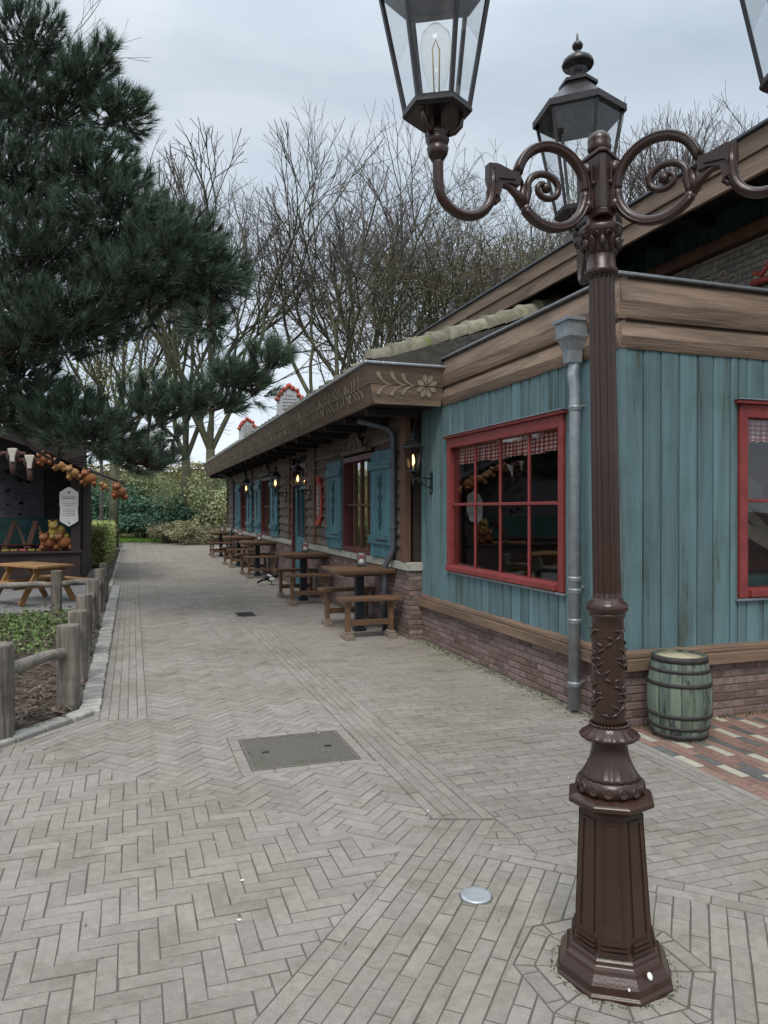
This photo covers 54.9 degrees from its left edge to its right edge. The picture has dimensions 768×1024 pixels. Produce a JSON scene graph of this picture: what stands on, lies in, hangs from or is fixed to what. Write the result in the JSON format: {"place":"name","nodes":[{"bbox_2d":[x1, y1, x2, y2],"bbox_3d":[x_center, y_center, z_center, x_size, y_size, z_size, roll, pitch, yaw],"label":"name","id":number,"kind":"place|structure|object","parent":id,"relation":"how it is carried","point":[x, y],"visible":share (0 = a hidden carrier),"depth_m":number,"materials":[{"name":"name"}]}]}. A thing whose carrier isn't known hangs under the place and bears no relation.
{"place":"outdoors","nodes":[
{"label":"outdoors","id":0,"kind":"place"},
{"bbox_2d":[0,569,93,613],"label":"yard paving","id":1,"kind":"structure","parent":0,"point":[11,599],"depth_m":12.69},
{"bbox_2d":[0,561,89,606],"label":"picnic table","id":2,"kind":"object","parent":1,"relation":"on","point":[34,569],"visible":0.76,"depth_m":12.29,"materials":[{"name":"wood"}]},
{"bbox_2d":[0,426,124,580],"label":"game stall","id":3,"kind":"object","parent":1,"relation":"on","point":[29,509],"visible":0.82,"depth_m":16.44},
{"bbox_2d":[0,447,25,473],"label":"plush animal","id":4,"kind":"object","parent":3,"relation":"hanging from","point":[13,454],"visible":1,"depth_m":14.11},
{"bbox_2d":[17,454,38,479],"bbox_3d":[-6.835,-0.865,14.288,0.495,0.514,0.232,0,0,-19],"label":"plush animal","id":5,"kind":"object","parent":3,"relation":"hanging from","point":[29,461],"visible":1,"depth_m":14.21},
{"bbox_2d":[36,451,51,465],"bbox_3d":[-6.546,-1.040,14.276,0.288,0.302,0.231,-6,0,-2],"label":"plush toy","id":6,"kind":"object","parent":3,"relation":"hanging from","point":[42,461],"visible":0.69,"depth_m":14.22,"materials":[{"name":"fabric"}]},
{"bbox_2d":[39,532,55,550],"bbox_3d":[-6.803,0.604,15.006,0.377,0.396,0.303,0,0,-30],"label":"plush toy","id":7,"kind":"object","parent":3,"relation":"on","point":[46,541],"visible":0.97,"depth_m":14.91,"materials":[{"name":"fabric"}]},
{"bbox_2d":[48,520,69,539],"bbox_3d":[-6.653,0.372,15.088,0.329,0.430,0.410,0,0,43],"label":"plush toy","id":8,"kind":"object","parent":7,"relation":"on","point":[55,527],"visible":0.92,"depth_m":14.97,"materials":[{"name":"fabric"}]},
{"bbox_2d":[52,457,65,471],"bbox_3d":[-6.303,-0.916,14.370,0.258,0.270,0.207,6,-2,-19],"label":"plush toy","id":9,"kind":"object","parent":3,"relation":"hanging from","point":[59,466],"visible":0.67,"depth_m":14.32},
{"bbox_2d":[53,532,70,550],"bbox_3d":[-6.526,0.603,15.099,0.390,0.408,0.313,0,0,-13],"label":"plush toy","id":10,"kind":"object","parent":3,"relation":"on","point":[62,541],"visible":0.93,"depth_m":15.02,"materials":[{"name":"fabric"}]},
{"bbox_2d":[60,487,77,525],"bbox_3d":[-6.369,-0.107,14.954,0.350,0.800,0.024,0,0,-19],"label":"notice board","id":11,"kind":"object","parent":3,"relation":"attached to","point":[68,506],"visible":1,"depth_m":14.94,"materials":[{"name":"metal"}]},
{"bbox_2d":[64,464,81,480],"bbox_3d":[-6.078,-0.776,14.459,0.303,0.318,0.244,-7,4,-36],"label":"plush toy","id":12,"kind":"object","parent":3,"relation":"hanging from","point":[71,472],"visible":1,"depth_m":14.40,"materials":[{"name":"fabric"}]},
{"bbox_2d":[79,468,96,486],"bbox_3d":[-5.788,-0.670,14.545,0.334,0.350,0.268,6,0,-2],"label":"plush toy","id":13,"kind":"object","parent":3,"relation":"hanging from","point":[88,477],"visible":1,"depth_m":14.48,"materials":[{"name":"fabric"}]},
{"bbox_2d":[99,481,108,490],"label":"plush toy","id":14,"kind":"object","parent":3,"relation":"hanging from","point":[103,486],"visible":1,"depth_m":14.61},
{"bbox_2d":[111,481,128,499],"bbox_3d":[-5.261,-0.414,14.730,0.349,0.366,0.280,7,-4,-36],"label":"plush toy","id":15,"kind":"object","parent":3,"relation":"hanging from","point":[118,491],"visible":1,"depth_m":14.65,"materials":[{"name":"fabric"}]},
{"bbox_2d":[92,548,119,568],"bbox_3d":[-9.243,1.454,24.008,1.140,0.001,10.600,0,0,-19],"label":"hedge bed","id":16,"kind":"object","parent":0,"point":[114,560],"visible":0.2,"depth_m":22.27,"materials":[{"name":"stone"}]},
{"bbox_2d":[99,461,103,520],"bbox_3d":[-10.315,-0.679,26.998,0.380,4.250,0.329,0,0,-19],"label":"lamp pole","id":17,"kind":"object","parent":16,"relation":"on","point":[101,501],"visible":0.22,"depth_m":26.95,"materials":[{"name":"metal"}]},
{"bbox_2d":[92,519,117,567],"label":"clipped hedge","id":18,"kind":"object","parent":16,"relation":"on","point":[104,538],"visible":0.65,"depth_m":19.61,"materials":[{"name":"plant"}]},
{"bbox_2d":[0,542,767,1023],"bbox_3d":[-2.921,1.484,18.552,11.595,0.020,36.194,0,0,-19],"label":"street paving","id":19,"kind":"structure","parent":0,"point":[204,648],"depth_m":3.52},
{"bbox_2d":[146,474,170,542],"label":"sapling","id":20,"kind":"object","parent":19,"relation":"on","point":[160,495],"visible":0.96,"depth_m":33.72,"materials":[{"name":"plant"}]},
{"bbox_2d":[145,522,186,543],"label":"dry shrub","id":21,"kind":"object","parent":19,"relation":"on","point":[159,532],"visible":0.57,"depth_m":33.19,"materials":[{"name":"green plant"}]},
{"bbox_2d":[156,476,182,523],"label":"sapling","id":22,"kind":"object","parent":19,"relation":"on","point":[169,490],"visible":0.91,"depth_m":33.89,"materials":[{"name":"plant"}]},
{"bbox_2d":[160,479,184,542],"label":"sapling","id":23,"kind":"object","parent":19,"relation":"on","point":[172,485],"visible":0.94,"depth_m":33.96,"materials":[{"name":"plant"}]},
{"bbox_2d":[163,520,227,544],"bbox_3d":[-8.102,0.876,32.174,2.997,1.189,1.766,0,0,-10],"label":"dry shrub","id":24,"kind":"object","parent":19,"relation":"on","point":[188,531],"visible":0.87,"depth_m":31.95,"materials":[{"name":"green plant"}]},
{"bbox_2d":[183,470,226,539],"bbox_3d":[-7.502,-0.203,32.866,2.670,3.327,2.665,0,0,9],"label":"leafy shrub","id":25,"kind":"object","parent":19,"relation":"on","point":[196,499],"visible":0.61,"depth_m":32.50,"materials":[{"name":"green plant"}]},
{"bbox_2d":[207,540,229,555],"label":"bench","id":26,"kind":"object","parent":19,"relation":"on","point":[210,553],"visible":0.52,"depth_m":24.75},
{"bbox_2d":[207,531,233,556],"bbox_3d":[-5.351,1.053,24.273,0.820,0.808,0.796,0,0,-19],"label":"standing table","id":27,"kind":"object","parent":19,"relation":"on","point":[220,533],"visible":0.81,"depth_m":24.21,"materials":[{"name":"wood"}]},
{"bbox_2d":[209,542,233,557],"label":"bench","id":28,"kind":"object","parent":19,"relation":"on","point":[213,551],"visible":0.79,"depth_m":23.61,"materials":[{"name":"wood"}]},
{"bbox_2d":[220,546,248,564],"bbox_3d":[-4.197,1.222,20.768,0.760,0.496,0.260,0,0,-20],"label":"bench","id":29,"kind":"object","parent":19,"relation":"on","point":[224,562],"visible":0.77,"depth_m":20.68,"materials":[{"name":"wood"}]},
{"bbox_2d":[222,536,253,565],"bbox_3d":[-3.984,1.069,20.249,0.820,0.808,0.796,0,0,-18],"label":"standing table","id":30,"kind":"object","parent":19,"relation":"on","point":[238,538],"visible":0.89,"depth_m":20.09,"materials":[{"name":"wood"}]},
{"bbox_2d":[226,548,254,567],"bbox_3d":[-3.800,1.226,19.720,0.760,0.496,0.260,0,0,-18],"label":"bench","id":31,"kind":"object","parent":19,"relation":"on","point":[238,560],"visible":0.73,"depth_m":19.64,"materials":[{"name":"wood"}]},
{"bbox_2d":[234,612,255,616],"bbox_3d":[-2.044,1.515,10.903,0.260,0.027,0.450,0,0,-19],"label":"drain grate","id":32,"kind":"object","parent":19,"relation":"on","point":[241,614],"visible":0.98,"depth_m":10.86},
{"bbox_2d":[237,553,269,574],"bbox_3d":[-3.122,1.234,17.701,0.760,0.496,0.260,0,0,-17],"label":"bench","id":33,"kind":"object","parent":19,"relation":"on","point":[241,572],"visible":0.92,"depth_m":17.62,"materials":[{"name":"wood"}]},
{"bbox_2d":[237,540,276,575],"bbox_3d":[-2.939,1.080,17.172,0.820,0.808,0.796,0,0,-18],"label":"standing table","id":34,"kind":"object","parent":19,"relation":"on","point":[256,544],"visible":0.93,"depth_m":16.98,"materials":[{"name":"wood"}]},
{"bbox_2d":[257,533,261,540],"bbox_3d":[-2.914,0.583,17.284,0.115,0.182,0.060,0,0,3],"label":"menu card","id":35,"kind":"object","parent":34,"relation":"on","point":[259,536],"visible":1,"depth_m":17.27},
{"bbox_2d":[243,555,278,578],"bbox_3d":[-2.767,1.238,16.639,0.760,0.496,0.260,0,0,-18],"label":"bench","id":36,"kind":"object","parent":19,"relation":"on","point":[249,576],"visible":0.85,"depth_m":16.57,"materials":[{"name":"wood"}]},
{"bbox_2d":[257,573,278,584],"bbox_3d":[-2.358,1.369,15.092,0.480,0.253,0.160,0,0,-19],"label":"magpie","id":37,"kind":"object","parent":19,"relation":"on","point":[270,577],"visible":0.95,"depth_m":15.05,"materials":[{"name":"black"}]},
{"bbox_2d":[273,568,317,597],"bbox_3d":[-1.564,1.252,13.108,0.760,0.496,0.260,0,0,-19],"label":"bench","id":38,"kind":"object","parent":19,"relation":"on","point":[280,593],"visible":0.81,"depth_m":13.01,"materials":[{"name":"wood"}]},
{"bbox_2d":[239,730,359,770],"bbox_3d":[-0.562,1.546,4.784,0.666,0.030,0.626,0,0,-19],"label":"manhole cover","id":39,"kind":"object","parent":19,"relation":"on","point":[293,765],"visible":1,"depth_m":4.74,"materials":[{"name":"metal"}]},
{"bbox_2d":[274,551,329,600],"bbox_3d":[-1.378,1.098,12.579,0.820,0.808,0.796,0,0,-20],"label":"standing table","id":40,"kind":"object","parent":19,"relation":"on","point":[302,557],"visible":0.88,"depth_m":12.52,"materials":[{"name":"wood"}]},
{"bbox_2d":[302,542,307,551],"bbox_3d":[-1.354,0.601,12.691,0.115,0.182,0.060,0,0,-1],"label":"menu card","id":41,"kind":"object","parent":40,"relation":"on","point":[304,546],"visible":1,"depth_m":12.68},
{"bbox_2d":[284,573,332,605],"bbox_3d":[-1.230,1.256,12.039,0.760,0.496,0.260,0,0,-18],"label":"bench","id":42,"kind":"object","parent":19,"relation":"on","point":[291,601],"visible":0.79,"depth_m":11.97,"materials":[{"name":"wood"}]},
{"bbox_2d":[84,581,565,943],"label":"leaf litter","id":43,"kind":"object","parent":19,"relation":"on","point":[319,736],"visible":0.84,"depth_m":3.58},
{"bbox_2d":[317,585,375,625],"bbox_3d":[-0.504,1.264,9.983,0.760,0.496,0.260,0,0,-19],"label":"bench","id":44,"kind":"object","parent":19,"relation":"on","point":[326,620],"visible":0.82,"depth_m":9.88,"materials":[{"name":"wood"}]},
{"bbox_2d":[321,564,396,630],"bbox_3d":[-0.317,1.110,9.455,0.820,0.808,0.796,0,0,-19],"label":"standing table","id":45,"kind":"object","parent":19,"relation":"on","point":[357,573],"visible":0.82,"depth_m":9.39,"materials":[{"name":"wood"}]},
{"bbox_2d":[357,552,365,566],"bbox_3d":[-0.292,0.613,9.567,0.115,0.182,0.060,0,0,-5],"label":"menu card","id":46,"kind":"object","parent":45,"relation":"on","point":[361,559],"visible":1,"depth_m":9.56,"materials":[{"name":"paper"}]},
{"bbox_2d":[336,594,401,640],"bbox_3d":[-0.178,1.268,8.911,0.760,0.496,0.260,0,0,-19],"label":"bench","id":47,"kind":"object","parent":19,"relation":"on","point":[348,635],"visible":1,"depth_m":8.87,"materials":[{"name":"wood"}]},
{"bbox_2d":[460,887,491,904],"bbox_3d":[0.369,1.539,2.962,0.126,0.019,0.126,0,0,-19],"label":"round cover","id":48,"kind":"object","parent":19,"relation":"on","point":[476,895],"visible":1,"depth_m":2.95,"materials":[{"name":"metal"}]},
{"bbox_2d":[202,270,767,725],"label":"restaurant","id":49,"kind":"structure","parent":19,"relation":"on","point":[484,548],"depth_m":6.41,"materials":[{"name":"wood"}]},
{"bbox_2d":[241,483,248,531],"bbox_3d":[-4.029,-0.157,21.628,0.155,1.413,1.450,0,0,-19],"label":"window","id":50,"kind":"structure","parent":49,"relation":"in","point":[243,498],"depth_m":22.11,"materials":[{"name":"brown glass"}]},
{"bbox_2d":[237,417,257,439],"bbox_3d":[-3.035,-1.907,17.105,0.309,0.560,0.738,0,0,37],"label":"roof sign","id":51,"kind":"object","parent":49,"relation":"on","point":[245,426],"visible":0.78,"depth_m":16.95,"materials":[{"name":"wood"}]},
{"bbox_2d":[241,475,254,502],"bbox_3d":[-3.623,-0.632,19.742,0.373,0.773,0.225,0,0,-19],"label":"wall lantern","id":52,"kind":"object","parent":49,"relation":"attached to","point":[245,480],"depth_m":19.71,"materials":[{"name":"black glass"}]},
{"bbox_2d":[261,476,271,535],"bbox_3d":[-2.818,-0.143,18.063,0.155,1.413,1.460,0,0,-19],"label":"window","id":53,"kind":"structure","parent":49,"relation":"in","point":[265,489],"depth_m":18.54,"materials":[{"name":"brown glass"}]},
{"bbox_2d":[269,466,286,500],"bbox_3d":[-2.252,-0.617,15.708,0.373,0.773,0.225,0,0,-19],"label":"wall lantern","id":54,"kind":"object","parent":49,"relation":"attached to","point":[273,474],"depth_m":15.68,"materials":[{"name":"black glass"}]},
{"bbox_2d":[274,383,303,414],"bbox_3d":[-1.506,-1.900,12.654,0.322,0.580,0.761,0,0,39],"label":"roof sign","id":55,"kind":"object","parent":49,"relation":"on","point":[290,393],"visible":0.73,"depth_m":12.51,"materials":[{"name":"wood"}]},
{"bbox_2d":[292,462,307,590],"bbox_3d":[-1.634,0.274,14.602,0.140,2.440,1.300,0,0,-19],"label":"door","id":56,"kind":"structure","parent":49,"relation":"in","point":[299,509],"depth_m":14.90,"materials":[{"name":"blue wood"}]},
{"bbox_2d":[291,459,310,499],"bbox_3d":[-1.528,-0.609,13.578,0.373,0.773,0.225,0,0,-19],"label":"wall lantern","id":57,"kind":"object","parent":49,"relation":"attached to","point":[297,467],"depth_m":13.54,"materials":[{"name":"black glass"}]},
{"bbox_2d":[316,476,322,525],"bbox_3d":[-1.141,-0.189,12.866,0.061,0.875,0.360,0,0,-19],"label":"wall plaque","id":58,"kind":"object","parent":49,"relation":"attached to","point":[319,500],"depth_m":12.80,"materials":[{"name":"wood"}]},
{"bbox_2d":[343,452,373,554],"bbox_3d":[-0.341,-0.115,10.773,0.155,1.413,1.500,0,0,-19],"label":"window","id":59,"kind":"structure","parent":49,"relation":"in","point":[356,475],"depth_m":11.02,"materials":[{"name":"brown glass"}]},
{"bbox_2d":[402,429,432,493],"bbox_3d":[0.386,-0.589,8.472,0.373,0.773,0.225,0,0,-19],"label":"wall lantern","id":60,"kind":"object","parent":49,"relation":"attached to","point":[412,443],"depth_m":8.44,"materials":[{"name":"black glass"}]},
{"bbox_2d":[441,408,567,595],"bbox_3d":[1.103,-0.081,7.004,0.185,1.489,2.395,0,0,-19],"label":"window","id":61,"kind":"structure","parent":49,"relation":"in","point":[539,433],"depth_m":6.89,"materials":[{"name":"wood"}]},
{"bbox_2d":[417,118,767,335],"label":"roof","id":62,"kind":"structure","parent":49,"relation":"attached to","point":[716,230],"depth_m":7.06,"materials":[{"name":"wood"}]},
{"bbox_2d":[750,261,767,286],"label":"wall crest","id":63,"kind":"object","parent":62,"relation":"attached to","point":[761,277],"depth_m":6.52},
{"bbox_2d":[734,398,767,600],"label":"window","id":64,"kind":"structure","parent":49,"relation":"in","point":[752,412],"depth_m":5.57,"materials":[{"name":"wood"}]},
{"bbox_2d":[278,579,766,727],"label":"moss","id":65,"kind":"object","parent":19,"relation":"on","point":[518,683],"visible":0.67,"depth_m":6.41,"materials":[{"name":"plant"}]},
{"bbox_2d":[379,0,767,1006],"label":"lamp post","id":66,"kind":"object","parent":19,"relation":"on","point":[611,948],"visible":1,"depth_m":2.42,"materials":[{"name":"metal"}]},
{"bbox_2d":[550,733,712,1009],"bbox_3d":[1.400,1.531,3.785,0.430,0.014,3.301,0,0,26],"label":"moss","id":67,"kind":"object","parent":19,"relation":"on","point":[645,1006],"visible":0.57,"depth_m":2.37,"materials":[{"name":"plant"}]},
{"bbox_2d":[647,649,712,742],"bbox_3d":[2.029,1.252,5.083,0.424,0.556,0.424,0,0,-19],"label":"barrel","id":68,"kind":"object","parent":19,"relation":"on","point":[679,695],"visible":1,"depth_m":4.92,"materials":[{"name":"wood"}]},
{"bbox_2d":[0,0,767,471],"label":"sky","id":69,"kind":"structure","parent":0,"point":[236,65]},
{"label":"ground","id":70,"kind":"structure","parent":0,"visible":0},
{"bbox_2d":[0,611,101,730],"bbox_3d":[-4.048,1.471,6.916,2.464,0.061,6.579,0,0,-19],"label":"wood mulch","id":71,"kind":"object","parent":70,"relation":"on","point":[63,710],"visible":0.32,"depth_m":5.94,"materials":[{"name":"wood"}]},
{"bbox_2d":[0,641,14,739],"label":"fence post","id":72,"kind":"object","parent":71,"relation":"on","point":[7,689],"visible":0.93,"depth_m":4.89,"materials":[{"name":"wood"}]},
{"bbox_2d":[15,648,67,674],"bbox_3d":[-2.511,1.078,5.328,0.103,0.114,0.808,0,0,10],"label":"fence rail","id":73,"kind":"object","parent":72,"relation":"attached to","point":[27,663],"visible":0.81,"depth_m":5.33,"materials":[{"name":"wood"}]},
{"bbox_2d":[0,602,73,658],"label":"ground cover","id":74,"kind":"object","parent":71,"relation":"on","point":[29,619],"visible":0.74,"depth_m":8.93,"materials":[{"name":"plant"}]},
{"bbox_2d":[50,570,61,612],"bbox_3d":[-4.802,1.192,10.834,0.158,0.673,0.156,0,0,-19],"label":"fence post","id":75,"kind":"object","parent":71,"relation":"on","point":[56,590],"visible":0.9,"depth_m":10.77,"materials":[{"name":"wood"}]},
{"bbox_2d":[56,623,79,712],"bbox_3d":[-2.442,1.209,5.722,0.173,0.678,0.172,0,0,-19],"label":"fence post","id":76,"kind":"object","parent":71,"relation":"on","point":[68,671],"visible":0.91,"depth_m":5.66,"materials":[{"name":"wood"}]},
{"bbox_2d":[68,609,87,682],"bbox_3d":[-2.751,1.213,6.646,0.166,0.663,0.166,0,0,-19],"label":"fence post","id":77,"kind":"object","parent":71,"relation":"on","point":[79,616],"visible":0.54,"depth_m":6.60,"materials":[{"name":"wood"}]},
{"bbox_2d":[76,594,92,655],"bbox_3d":[-3.170,1.204,7.816,0.167,0.673,0.164,0,0,-19],"label":"fence post","id":78,"kind":"object","parent":71,"relation":"on","point":[84,601],"visible":0.57,"depth_m":7.78,"materials":[{"name":"wood"}]},
{"bbox_2d":[90,592,95,602],"bbox_3d":[-3.468,1.061,8.685,0.096,0.117,1.833,0,0,-19],"label":"fence rail","id":79,"kind":"object","parent":78,"relation":"attached to","point":[93,595],"visible":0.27,"depth_m":9.09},
{"bbox_2d":[85,578,98,629],"bbox_3d":[-3.765,1.197,9.552,0.167,0.673,0.167,0,0,-19],"label":"fence post","id":80,"kind":"object","parent":71,"relation":"on","point":[92,584],"visible":0.63,"depth_m":9.49,"materials":[{"name":"wood"}]},
{"bbox_2d":[94,568,104,612],"bbox_3d":[-4.291,1.191,11.171,0.158,0.673,0.156,0,0,-19],"label":"fence post","id":81,"kind":"object","parent":71,"relation":"on","point":[99,573],"visible":0.7,"depth_m":11.12,"materials":[{"name":"wood"}]},
{"bbox_2d":[61,579,85,586],"bbox_3d":[-4.544,1.053,11.002,0.622,0.110,0.101,0,0,-32],"label":"fence rail","id":82,"kind":"object","parent":81,"relation":"attached to","point":[73,582],"visible":0.66,"depth_m":10.94,"materials":[{"name":"wood"}]},
{"bbox_2d":[0,548,121,748],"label":"kerb","id":83,"kind":"structure","parent":70,"relation":"on","point":[92,700],"depth_m":6.35,"materials":[{"name":"stone"}]},
{"bbox_2d":[99,563,108,601],"bbox_3d":[-4.678,1.186,12.354,0.144,0.673,0.146,0,0,-19],"label":"fence post","id":84,"kind":"object","parent":83,"relation":"on","point":[104,565],"visible":0.53,"depth_m":12.32,"materials":[{"name":"wood"}]},
{"bbox_2d":[0,0,150,357],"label":"bare tree","id":85,"kind":"object","parent":70,"relation":"on","point":[82,74],"visible":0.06,"depth_m":25.31,"materials":[{"name":"brown plant"}]},
{"bbox_2d":[60,311,187,547],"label":"leafing tree","id":86,"kind":"object","parent":70,"relation":"on","point":[90,371],"visible":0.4,"depth_m":29.87,"materials":[{"name":"plant"}]},
{"bbox_2d":[1,224,295,434],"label":"bare tree","id":87,"kind":"object","parent":70,"relation":"on","point":[161,352],"visible":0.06,"depth_m":40.26,"materials":[{"name":"brown plant"}]},
{"bbox_2d":[0,0,303,482],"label":"pine tree","id":88,"kind":"object","parent":70,"relation":"on","point":[39,322],"visible":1,"depth_m":9.53,"materials":[{"name":"plant"}]},
{"bbox_2d":[104,179,321,538],"bbox_3d":[-9.180,-7.234,36.726,11.578,17.486,13.648,0,0,-19],"label":"bare tree","id":89,"kind":"object","parent":70,"relation":"on","point":[185,468],"visible":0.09,"depth_m":34.81,"materials":[{"name":"plant"}]},
{"bbox_2d":[56,98,426,543],"bbox_3d":[-6.617,-8.219,33.693,18.424,19.480,14.569,0,0,-19],"label":"bare tree","id":90,"kind":"object","parent":70,"relation":"on","point":[210,441],"visible":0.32,"depth_m":32.73,"materials":[{"name":"plant"}]},
{"bbox_2d":[216,153,491,387],"bbox_3d":[-1.141,-8.415,39.564,17.514,19.826,16.412,0,0,-19],"label":"budding tree","id":91,"kind":"object","parent":70,"relation":"on","point":[382,334],"visible":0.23,"depth_m":36.94,"materials":[{"name":"plant"}]},
{"bbox_2d":[220,118,512,393],"bbox_3d":[-1.794,-7.342,32.594,18.236,17.734,11.474,0,0,21],"label":"bare tree","id":92,"kind":"object","parent":70,"relation":"on","point":[338,223],"visible":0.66,"depth_m":32.15,"materials":[{"name":"plant"}]},
{"bbox_2d":[238,99,503,381],"bbox_3d":[0.639,-8.176,36.181,11.401,19.374,15.893,0,0,39],"label":"bare tree","id":93,"kind":"object","parent":70,"relation":"on","point":[375,344],"visible":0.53,"depth_m":33.58,"materials":[{"name":"plant"}]},
{"bbox_2d":[331,165,567,369],"bbox_3d":[5.193,-6.713,35.403,15.418,16.454,13.097,0,0,-4],"label":"budding tree","id":94,"kind":"object","parent":70,"relation":"on","point":[429,293],"visible":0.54,"depth_m":32.39,"materials":[{"name":"plant"}]},
{"bbox_2d":[331,131,631,342],"bbox_3d":[5.116,-7.823,37.250,13.641,18.660,17.389,0,0,7],"label":"budding tree","id":95,"kind":"object","parent":70,"relation":"on","point":[517,233],"visible":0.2,"depth_m":32.88,"materials":[{"name":"plant"}]},
{"bbox_2d":[439,193,568,313],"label":"bare tree","id":96,"kind":"object","parent":70,"relation":"on","point":[514,239],"visible":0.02,"depth_m":39.12,"materials":[{"name":"brown plant"}]},
{"bbox_2d":[509,98,758,270],"bbox_3d":[12.511,-8.227,35.745,11.652,19.479,15.110,0,0,-19],"label":"bare tree","id":97,"kind":"object","parent":70,"relation":"on","point":[688,157],"visible":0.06,"depth_m":31.89,"materials":[{"name":"brown plant"}]},
{"bbox_2d":[538,96,759,241],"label":"bare tree","id":98,"kind":"object","parent":70,"relation":"on","point":[656,153],"visible":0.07,"depth_m":33.65,"materials":[{"name":"brown plant"}]},
{"bbox_2d":[622,80,767,200],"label":"bare tree","id":99,"kind":"object","parent":70,"relation":"on","point":[727,107],"visible":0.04,"depth_m":32.14,"materials":[{"name":"brown plant"}]},
{"label":"lawn","id":100,"kind":"structure","parent":0,"visible":0},
{"bbox_2d":[92,483,147,533],"bbox_3d":[-13.834,-0.044,37.013,4.453,2.983,3.356,0,0,-19],"label":"evergreen shrub","id":101,"kind":"object","parent":100,"relation":"on","point":[96,497],"visible":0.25,"depth_m":36.42,"materials":[{"name":"green plant"}]},
{"bbox_2d":[87,462,177,535],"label":"tall hedge","id":102,"kind":"object","parent":100,"relation":"on","point":[106,480],"visible":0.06,"depth_m":42.60,"materials":[{"name":"green plant"}]},
{"bbox_2d":[92,492,180,538],"bbox_3d":[-11.912,0.226,35.812,4.797,2.461,3.143,0,0,-19],"label":"evergreen shrub","id":103,"kind":"object","parent":100,"relation":"on","point":[128,522],"visible":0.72,"depth_m":35.58,"materials":[{"name":"green plant"}]},
{"bbox_2d":[119,536,176,542],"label":"grass","id":104,"kind":"structure","parent":100,"relation":"on","point":[132,539],"depth_m":34.33,"materials":[{"name":"plant"}]},
{"bbox_2d":[96,471,215,525],"bbox_3d":[-11.481,-0.472,38.918,7.360,3.823,3.911,0,0,-19],"label":"leafy shrub","id":105,"kind":"object","parent":100,"relation":"on","point":[146,487],"visible":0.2,"depth_m":37.88,"materials":[{"name":"green plant"}]},
{"bbox_2d":[135,490,225,541],"bbox_3d":[-9.413,0.198,34.934,4.423,2.521,3.124,0,0,-44],"label":"evergreen shrub","id":106,"kind":"object","parent":100,"relation":"on","point":[170,517],"visible":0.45,"depth_m":34.14,"materials":[{"name":"green plant"}]},
{"bbox_2d":[176,460,226,533],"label":"tall hedge","id":107,"kind":"object","parent":100,"relation":"on","point":[198,465],"visible":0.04,"depth_m":43.71,"materials":[{"name":"green plant"}]},
{"bbox_2d":[198,478,226,539],"bbox_3d":[-7.533,-0.834,35.905,2.874,4.569,3.320,0,0,24],"label":"evergreen shrub","id":108,"kind":"object","parent":100,"relation":"on","point":[216,485],"visible":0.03,"depth_m":35.46,"materials":[{"name":"green plant"}]},
{"bbox_3d":[-5.642,1.194,10.395,0.156,0.673,0.155,0,0,-19],"label":"fence post","id":109,"kind":"object","parent":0,"visible":0},
{"bbox_2d":[0,581,51,588],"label":"fence rail","id":110,"kind":"object","parent":109,"relation":"attached to","point":[14,585],"visible":1,"depth_m":10.61,"materials":[{"name":"wood"}]}
]}

